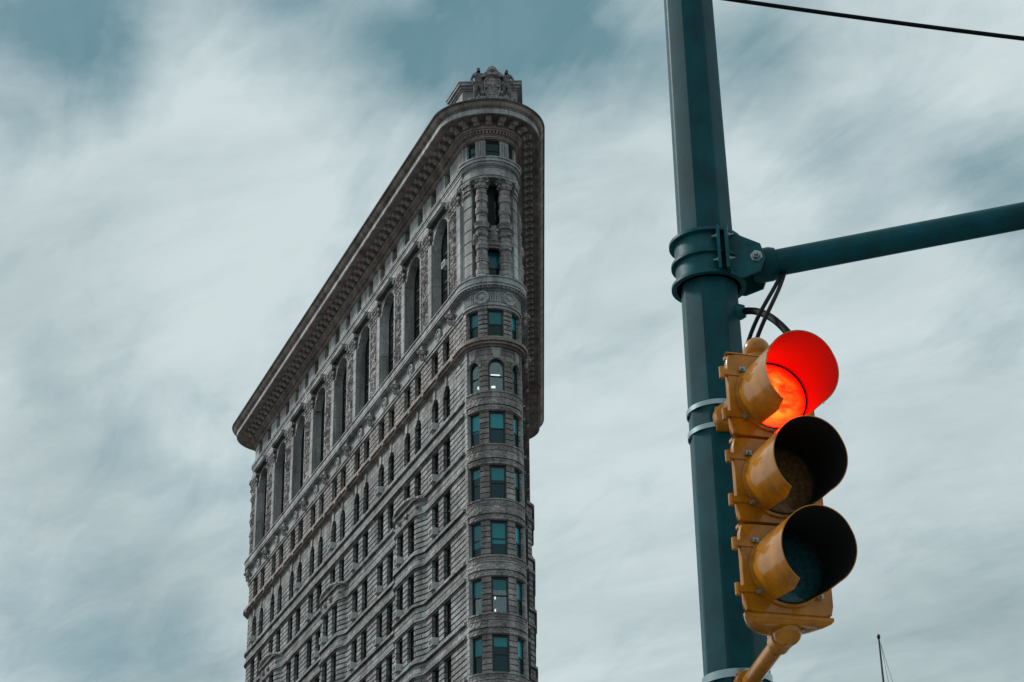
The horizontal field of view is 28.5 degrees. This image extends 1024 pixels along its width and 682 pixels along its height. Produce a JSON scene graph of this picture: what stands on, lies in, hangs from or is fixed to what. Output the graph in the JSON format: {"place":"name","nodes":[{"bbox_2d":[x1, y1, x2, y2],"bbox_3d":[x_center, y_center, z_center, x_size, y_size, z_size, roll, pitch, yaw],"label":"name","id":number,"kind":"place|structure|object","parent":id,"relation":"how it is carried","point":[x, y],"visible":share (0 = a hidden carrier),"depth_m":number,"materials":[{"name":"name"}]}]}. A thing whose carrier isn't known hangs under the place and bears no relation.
{"place":"outdoors","nodes":[
{"label":"outdoors","id":0,"kind":"place"},
{"bbox_2d":[232,66,544,681],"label":"wedge building","id":1,"kind":"structure","parent":0,"point":[387,423],"depth_m":152.06,"materials":[{"name":"stone"}]},
{"bbox_2d":[263,480,266,536],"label":"window","id":2,"kind":"structure","parent":1,"relation":"in","point":[266,480],"depth_m":191.68,"materials":[{"name":"black glass"}]},
{"bbox_2d":[281,455,285,513],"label":"window","id":3,"kind":"structure","parent":1,"relation":"in","point":[282,505],"depth_m":186.64,"materials":[{"name":"black glass"}]},
{"bbox_2d":[300,425,304,488],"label":"window","id":4,"kind":"structure","parent":1,"relation":"in","point":[302,451],"depth_m":181.61,"materials":[{"name":"black glass"}]},
{"bbox_2d":[312,552,314,573],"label":"window","id":5,"kind":"structure","parent":1,"relation":"in","point":[313,564],"depth_m":171.46,"materials":[{"name":"black glass"}]},
{"bbox_2d":[320,540,322,564],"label":"window","id":6,"kind":"structure","parent":1,"relation":"in","point":[322,540],"depth_m":169.59,"materials":[{"name":"black glass"}]},
{"bbox_2d":[320,397,324,462],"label":"window","id":7,"kind":"structure","parent":1,"relation":"in","point":[323,407],"depth_m":176.63,"materials":[{"name":"black glass"}]},
{"bbox_2d":[325,665,326,681],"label":"window","id":8,"kind":"structure","parent":1,"relation":"in","point":[326,665],"depth_m":160.90,"materials":[{"name":"black glass"}]},
{"bbox_2d":[326,617,327,635],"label":"window","id":9,"kind":"structure","parent":1,"relation":"in","point":[327,617],"depth_m":162.75,"materials":[{"name":"black glass"}]},
{"bbox_2d":[333,655,335,681],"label":"window","id":10,"kind":"structure","parent":1,"relation":"in","point":[335,655],"depth_m":158.79,"materials":[{"name":"black glass"}]},
{"bbox_2d":[334,525,336,541],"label":"window","id":11,"kind":"structure","parent":1,"relation":"in","point":[335,534],"depth_m":166.61,"materials":[{"name":"black glass"}]},
{"bbox_2d":[335,607,337,632],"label":"window","id":12,"kind":"structure","parent":1,"relation":"in","point":[336,612],"depth_m":160.68,"materials":[{"name":"black glass"}]},
{"bbox_2d":[342,560,344,580],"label":"window","id":13,"kind":"structure","parent":1,"relation":"in","point":[343,565],"depth_m":162.77,"materials":[{"name":"black glass"}]},
{"bbox_2d":[343,514,344,537],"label":"window","id":14,"kind":"structure","parent":1,"relation":"in","point":[344,514],"depth_m":164.53,"materials":[{"name":"black glass"}]},
{"bbox_2d":[342,366,346,434],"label":"window","id":15,"kind":"structure","parent":1,"relation":"in","point":[345,374],"depth_m":171.57,"materials":[{"name":"black glass"}]},
{"bbox_2d":[344,468,346,486],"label":"window","id":16,"kind":"structure","parent":1,"relation":"in","point":[346,468],"depth_m":166.53,"materials":[{"name":"black glass"}]},
{"bbox_2d":[252,175,449,681],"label":"far windows","id":17,"kind":"structure","parent":1,"relation":"in","point":[336,493],"depth_m":174.78,"materials":[{"name":"black glass"}]},
{"bbox_2d":[354,641,356,661],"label":"window","id":18,"kind":"structure","parent":1,"relation":"in","point":[355,647],"depth_m":156.02,"materials":[{"name":"black glass"}]},
{"bbox_2d":[355,592,357,611],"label":"window","id":19,"kind":"structure","parent":1,"relation":"in","point":[356,595],"depth_m":157.90,"materials":[{"name":"black glass"}]},
{"bbox_2d":[356,543,358,562],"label":"window","id":20,"kind":"structure","parent":1,"relation":"in","point":[357,546],"depth_m":159.80,"materials":[{"name":"black glass"}]},
{"bbox_2d":[357,497,359,521],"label":"window","id":21,"kind":"structure","parent":1,"relation":"in","point":[358,502],"depth_m":161.51,"materials":[{"name":"black glass"}]},
{"bbox_2d":[358,452,360,469],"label":"window","id":22,"kind":"structure","parent":1,"relation":"in","point":[359,460],"depth_m":163.49,"materials":[{"name":"black glass"}]},
{"bbox_2d":[364,631,366,657],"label":"window","id":23,"kind":"structure","parent":1,"relation":"in","point":[365,634],"depth_m":154.02,"materials":[{"name":"black glass"}]},
{"bbox_2d":[365,582,367,608],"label":"window","id":24,"kind":"structure","parent":1,"relation":"in","point":[366,587],"depth_m":155.83,"materials":[{"name":"black glass"}]},
{"bbox_2d":[364,333,369,405],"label":"window","id":25,"kind":"structure","parent":1,"relation":"in","point":[366,398],"depth_m":166.49,"materials":[{"name":"black glass"}]},
{"bbox_2d":[365,533,368,557],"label":"window","id":26,"kind":"structure","parent":1,"relation":"in","point":[367,543],"depth_m":157.71,"materials":[{"name":"black glass"}]},
{"bbox_2d":[366,484,368,510],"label":"window","id":27,"kind":"structure","parent":1,"relation":"in","point":[367,495],"depth_m":159.53,"materials":[{"name":"black glass"}]},
{"bbox_2d":[367,439,369,458],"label":"window","id":28,"kind":"structure","parent":1,"relation":"in","point":[368,444],"depth_m":161.53,"materials":[{"name":"black glass"}]},
{"bbox_2d":[379,667,381,681],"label":"window","id":29,"kind":"structure","parent":1,"relation":"in","point":[380,670],"depth_m":149.24,"materials":[{"name":"black glass"}]},
{"bbox_2d":[379,616,382,636],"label":"window","id":30,"kind":"structure","parent":1,"relation":"in","point":[380,634],"depth_m":151.00,"materials":[{"name":"black glass"}]},
{"bbox_2d":[380,565,382,585],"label":"window","id":31,"kind":"structure","parent":1,"relation":"in","point":[381,568],"depth_m":152.89,"materials":[{"name":"black glass"}]},
{"bbox_2d":[381,467,383,486],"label":"window","id":32,"kind":"structure","parent":1,"relation":"in","point":[382,477],"depth_m":156.63,"materials":[{"name":"black glass"}]},
{"bbox_2d":[381,515,383,540],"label":"window","id":33,"kind":"structure","parent":1,"relation":"in","point":[382,521],"depth_m":154.70,"materials":[{"name":"black glass"}]},
{"bbox_2d":[382,422,384,439],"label":"window","id":34,"kind":"structure","parent":1,"relation":"in","point":[383,425],"depth_m":158.48,"materials":[{"name":"black glass"}]},
{"bbox_2d":[388,300,393,374],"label":"window","id":35,"kind":"structure","parent":1,"relation":"in","point":[391,318],"depth_m":161.49,"materials":[{"name":"black glass"}]},
{"bbox_2d":[389,657,392,681],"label":"window","id":36,"kind":"structure","parent":1,"relation":"in","point":[390,663],"depth_m":147.18,"materials":[{"name":"black glass"}]},
{"bbox_2d":[390,605,392,632],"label":"window","id":37,"kind":"structure","parent":1,"relation":"in","point":[391,608],"depth_m":148.95,"materials":[{"name":"black glass"}]},
{"bbox_2d":[390,554,392,582],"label":"window","id":38,"kind":"structure","parent":1,"relation":"in","point":[391,562],"depth_m":150.82,"materials":[{"name":"black glass"}]},
{"bbox_2d":[391,504,393,529],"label":"window","id":39,"kind":"structure","parent":1,"relation":"in","point":[392,507],"depth_m":152.78,"materials":[{"name":"black glass"}]},
{"bbox_2d":[391,455,394,481],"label":"window","id":40,"kind":"structure","parent":1,"relation":"in","point":[392,465],"depth_m":154.51,"materials":[{"name":"black glass"}]},
{"bbox_2d":[392,408,394,427],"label":"window","id":41,"kind":"structure","parent":1,"relation":"in","point":[393,413],"depth_m":156.52,"materials":[{"name":"black glass"}]},
{"bbox_2d":[399,640,402,663],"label":"window","id":42,"kind":"structure","parent":1,"relation":"in","point":[401,643],"depth_m":143.95,"materials":[{"name":"black glass"}]},
{"bbox_2d":[400,588,402,609],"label":"window","id":43,"kind":"structure","parent":1,"relation":"in","point":[401,591],"depth_m":145.82,"materials":[{"name":"black glass"}]},
{"bbox_2d":[400,536,403,556],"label":"window","id":44,"kind":"structure","parent":1,"relation":"in","point":[401,539],"depth_m":147.76,"materials":[{"name":"black glass"}]},
{"bbox_2d":[407,486,409,497],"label":"window","id":45,"kind":"structure","parent":1,"relation":"in","point":[408,489],"depth_m":149.90,"materials":[{"name":"black glass"}]},
{"bbox_2d":[407,436,410,463],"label":"window","id":46,"kind":"structure","parent":1,"relation":"in","point":[408,445],"depth_m":151.48,"materials":[{"name":"black glass"}]},
{"bbox_2d":[408,388,410,407],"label":"window","id":47,"kind":"structure","parent":1,"relation":"in","point":[409,393],"depth_m":153.45,"materials":[{"name":"black glass"}]},
{"bbox_2d":[411,630,413,661],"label":"window","id":48,"kind":"structure","parent":1,"relation":"in","point":[412,633],"depth_m":141.85,"materials":[{"name":"black glass"}]},
{"bbox_2d":[411,576,414,604],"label":"window","id":49,"kind":"structure","parent":1,"relation":"in","point":[412,580],"depth_m":143.77,"materials":[{"name":"black glass"}]},
{"bbox_2d":[411,524,414,553],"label":"window","id":50,"kind":"structure","parent":1,"relation":"in","point":[412,527],"depth_m":145.63,"materials":[{"name":"black glass"}]},
{"bbox_2d":[414,264,419,340],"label":"window","id":51,"kind":"structure","parent":1,"relation":"in","point":[417,278],"depth_m":156.44,"materials":[{"name":"black glass"}]},
{"bbox_2d":[418,376,420,395],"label":"window","id":52,"kind":"structure","parent":1,"relation":"in","point":[419,379],"depth_m":151.52,"materials":[{"name":"black glass"}]},
{"bbox_2d":[418,422,421,450],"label":"window","id":53,"kind":"structure","parent":1,"relation":"in","point":[419,430],"depth_m":149.50,"materials":[{"name":"black glass"}]},
{"bbox_2d":[418,473,421,495],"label":"window","id":54,"kind":"structure","parent":1,"relation":"in","point":[419,476],"depth_m":147.76,"materials":[{"name":"black glass"}]},
{"bbox_2d":[435,402,438,422],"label":"window","id":55,"kind":"structure","parent":1,"relation":"in","point":[436,410],"depth_m":146.61,"materials":[{"name":"black glass"}]},
{"bbox_2d":[435,613,438,637],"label":"window","id":56,"kind":"structure","parent":1,"relation":"in","point":[437,616],"depth_m":139.14,"materials":[{"name":"black glass"}]},
{"bbox_2d":[435,559,438,581],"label":"window","id":57,"kind":"structure","parent":1,"relation":"in","point":[437,562],"depth_m":140.99,"materials":[{"name":"black glass"}]},
{"bbox_2d":[435,454,438,474],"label":"window","id":58,"kind":"structure","parent":1,"relation":"in","point":[436,457],"depth_m":144.72,"materials":[{"name":"black glass"}]},
{"bbox_2d":[435,505,438,527],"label":"window","id":59,"kind":"structure","parent":1,"relation":"in","point":[437,508],"depth_m":142.86,"materials":[{"name":"black glass"}]},
{"bbox_2d":[435,355,438,374],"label":"window","id":60,"kind":"structure","parent":1,"relation":"in","point":[436,358],"depth_m":148.48,"materials":[{"name":"black glass"}]},
{"bbox_2d":[435,669,439,681],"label":"window","id":61,"kind":"structure","parent":1,"relation":"in","point":[437,676],"depth_m":137.49,"materials":[{"name":"black glass"}]},
{"bbox_2d":[441,226,447,305],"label":"window","id":62,"kind":"structure","parent":1,"relation":"in","point":[444,247],"depth_m":151.33,"materials":[{"name":"black glass"}]},
{"bbox_2d":[446,341,449,361],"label":"window","id":63,"kind":"structure","parent":1,"relation":"in","point":[447,344],"depth_m":146.46,"materials":[{"name":"black glass"}]},
{"bbox_2d":[447,388,450,417],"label":"window","id":64,"kind":"structure","parent":1,"relation":"in","point":[448,394],"depth_m":144.47,"materials":[{"name":"black glass"}]},
{"bbox_2d":[447,547,450,577],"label":"window","id":65,"kind":"structure","parent":1,"relation":"in","point":[449,550],"depth_m":138.91,"materials":[{"name":"black glass"}]},
{"bbox_2d":[447,440,450,467],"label":"window","id":66,"kind":"structure","parent":1,"relation":"in","point":[448,444],"depth_m":142.69,"materials":[{"name":"black glass"}]},
{"bbox_2d":[447,493,450,523],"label":"window","id":67,"kind":"structure","parent":1,"relation":"in","point":[448,497],"depth_m":140.72,"materials":[{"name":"black glass"}]},
{"bbox_2d":[447,602,451,634],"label":"window","id":68,"kind":"structure","parent":1,"relation":"in","point":[449,614],"depth_m":137.05,"materials":[{"name":"black glass"}]},
{"bbox_2d":[448,659,451,681],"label":"window","id":69,"kind":"structure","parent":1,"relation":"in","point":[449,661],"depth_m":135.32,"materials":[{"name":"black glass"}]},
{"bbox_2d":[469,145,474,158],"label":"window","id":70,"kind":"structure","parent":1,"relation":"in","point":[472,149],"depth_m":149.13,"materials":[{"name":"grey glass"}]},
{"bbox_2d":[470,312,478,338],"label":"window","id":71,"kind":"structure","parent":1,"relation":"in","point":[474,325],"depth_m":142.44,"materials":[{"name":"teal glass"}]},
{"bbox_2d":[470,364,479,393],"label":"window","id":72,"kind":"structure","parent":1,"relation":"in","point":[475,365],"depth_m":140.63,"materials":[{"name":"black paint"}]},
{"bbox_2d":[471,413,479,446],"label":"window","id":73,"kind":"structure","parent":1,"relation":"in","point":[475,422],"depth_m":138.67,"materials":[{"name":"teal glass"}]},
{"bbox_2d":[471,467,480,501],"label":"window","id":74,"kind":"structure","parent":1,"relation":"in","point":[475,474],"depth_m":136.85,"materials":[{"name":"teal glass"}]},
{"bbox_2d":[472,579,481,614],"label":"window","id":75,"kind":"structure","parent":1,"relation":"in","point":[476,585],"depth_m":133.29,"materials":[{"name":"teal glass"}]},
{"bbox_2d":[472,522,481,557],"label":"window","id":76,"kind":"structure","parent":1,"relation":"in","point":[476,529],"depth_m":134.96,"materials":[{"name":"teal glass"}]},
{"bbox_2d":[473,636,482,674],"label":"window","id":77,"kind":"structure","parent":1,"relation":"in","point":[477,642],"depth_m":131.22,"materials":[{"name":"teal glass"}]},
{"bbox_2d":[486,142,498,155],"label":"window","id":78,"kind":"structure","parent":1,"relation":"in","point":[492,149],"depth_m":148.70,"materials":[{"name":"glass"}]},
{"bbox_2d":[487,193,498,225],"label":"window","id":79,"kind":"structure","parent":1,"relation":"in","point":[496,207],"depth_m":147.36,"materials":[{"name":"black glass"}]},
{"bbox_2d":[488,251,499,274],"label":"window","id":80,"kind":"structure","parent":1,"relation":"in","point":[493,266],"depth_m":145.11,"materials":[{"name":"teal glass"}]},
{"bbox_2d":[487,309,502,335],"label":"window","id":81,"kind":"structure","parent":1,"relation":"in","point":[494,317],"depth_m":142.03,"materials":[{"name":"teal glass"}]},
{"bbox_2d":[488,360,503,390],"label":"window","id":82,"kind":"structure","parent":1,"relation":"in","point":[492,361],"depth_m":140.13,"materials":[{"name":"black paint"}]},
{"bbox_2d":[489,411,504,443],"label":"window","id":83,"kind":"structure","parent":1,"relation":"in","point":[496,419],"depth_m":138.26,"materials":[{"name":"teal glass"}]},
{"bbox_2d":[490,465,505,497],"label":"window","id":84,"kind":"structure","parent":1,"relation":"in","point":[497,488],"depth_m":136.39,"materials":[{"name":"teal glass"}]},
{"bbox_2d":[490,521,506,554],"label":"window","id":85,"kind":"structure","parent":1,"relation":"in","point":[498,528],"depth_m":134.50,"materials":[{"name":"teal glass"}]},
{"bbox_2d":[491,577,508,612],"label":"window","id":86,"kind":"structure","parent":1,"relation":"in","point":[497,583],"depth_m":132.93,"materials":[{"name":"teal glass"}]},
{"bbox_2d":[492,635,509,671],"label":"window","id":87,"kind":"structure","parent":1,"relation":"in","point":[500,643],"depth_m":130.81,"materials":[{"name":"teal glass"}]},
{"bbox_2d":[508,148,511,159],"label":"window","id":88,"kind":"structure","parent":1,"relation":"in","point":[510,152],"depth_m":149.72,"materials":[{"name":"black glass"}]},
{"bbox_2d":[511,315,515,339],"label":"window","id":89,"kind":"structure","parent":1,"relation":"in","point":[513,318],"depth_m":143.00,"materials":[{"name":"teal glass"}]},
{"bbox_2d":[512,366,517,394],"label":"window","id":90,"kind":"structure","parent":1,"relation":"in","point":[514,373],"depth_m":141.02,"materials":[{"name":"black glass"}]},
{"bbox_2d":[513,416,518,447],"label":"window","id":91,"kind":"structure","parent":1,"relation":"in","point":[515,421],"depth_m":139.21,"materials":[{"name":"teal glass"}]},
{"bbox_2d":[514,469,519,501],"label":"window","id":92,"kind":"structure","parent":1,"relation":"in","point":[517,484],"depth_m":137.35,"materials":[{"name":"teal glass"}]},
{"bbox_2d":[515,525,520,557],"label":"window","id":93,"kind":"structure","parent":1,"relation":"in","point":[518,530],"depth_m":135.49,"materials":[{"name":"teal glass"}]},
{"bbox_2d":[516,581,521,615],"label":"window","id":94,"kind":"structure","parent":1,"relation":"in","point":[519,586],"depth_m":133.62,"materials":[{"name":"teal glass"}]},
{"bbox_2d":[517,638,523,674],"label":"window","id":95,"kind":"structure","parent":1,"relation":"in","point":[520,643],"depth_m":131.74,"materials":[{"name":"teal glass"}]},
{"bbox_2d":[0,0,1023,681],"label":"sky","id":96,"kind":"structure","parent":0,"point":[181,181],"materials":[{"name":"grey"}]},
{"bbox_2d":[723,0,1023,40],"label":"overhead wire","id":97,"kind":"object","parent":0,"point":[895,22],"visible":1,"depth_m":15.46,"materials":[{"name":"black"}]},
{"label":"road","id":98,"kind":"structure","parent":0,"visible":0},
{"bbox_2d":[877,634,892,681],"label":"flagpole","id":99,"kind":"object","parent":98,"relation":"on","point":[879,643],"visible":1,"depth_m":102.15,"materials":[{"name":"grey metal"}]},
{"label":"pavement","id":100,"kind":"structure","parent":0,"visible":0},
{"bbox_2d":[664,0,1023,681],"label":"signal pole","id":101,"kind":"object","parent":100,"relation":"on","point":[720,267],"visible":0.93,"depth_m":8.48,"materials":[{"name":"teal metal"}]},
{"bbox_2d":[746,272,781,341],"bbox_3d":[1.054,-0.127,8.243,0.072,0.581,0.461,-17,-31,27],"label":"signal cable","id":102,"kind":"object","parent":101,"relation":"hanging from","point":[762,308],"visible":0.85,"depth_m":8.10,"materials":[{"name":"black plastic"}]},
{"bbox_2d":[742,307,790,332],"bbox_3d":[1.036,-0.059,8.182,0.053,0.430,0.514,6,-28,-14],"label":"conduit","id":103,"kind":"object","parent":101,"relation":"attached to","point":[778,323],"visible":0.69,"depth_m":8.09,"materials":[{"name":"black"}]},
{"bbox_2d":[755,272,785,337],"bbox_3d":[1.073,-0.128,8.213,0.076,0.610,0.502,-15,-30,24],"label":"signal cable","id":104,"kind":"object","parent":101,"relation":"hanging from","point":[769,308],"visible":0.84,"depth_m":8.06,"materials":[{"name":"black plastic"}]},
{"bbox_2d":[713,330,856,681],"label":"traffic light","id":105,"kind":"object","parent":101,"relation":"attached to","point":[794,543],"visible":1,"depth_m":7.17,"materials":[{"name":"yellow paint"}]},
{"bbox_2d":[719,330,838,439],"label":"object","id":106,"kind":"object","parent":105,"relation":"in","point":[796,374],"depth_m":7.35,"materials":[{"name":"yellow paint"}]},
{"bbox_2d":[725,415,847,525],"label":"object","id":107,"kind":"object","parent":105,"relation":"in","point":[806,458],"depth_m":7.20,"materials":[{"name":"yellow paint"}]},
{"bbox_2d":[731,504,856,617],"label":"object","id":108,"kind":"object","parent":105,"relation":"in","point":[791,567],"depth_m":7.05,"materials":[{"name":"yellow paint"}]}
]}

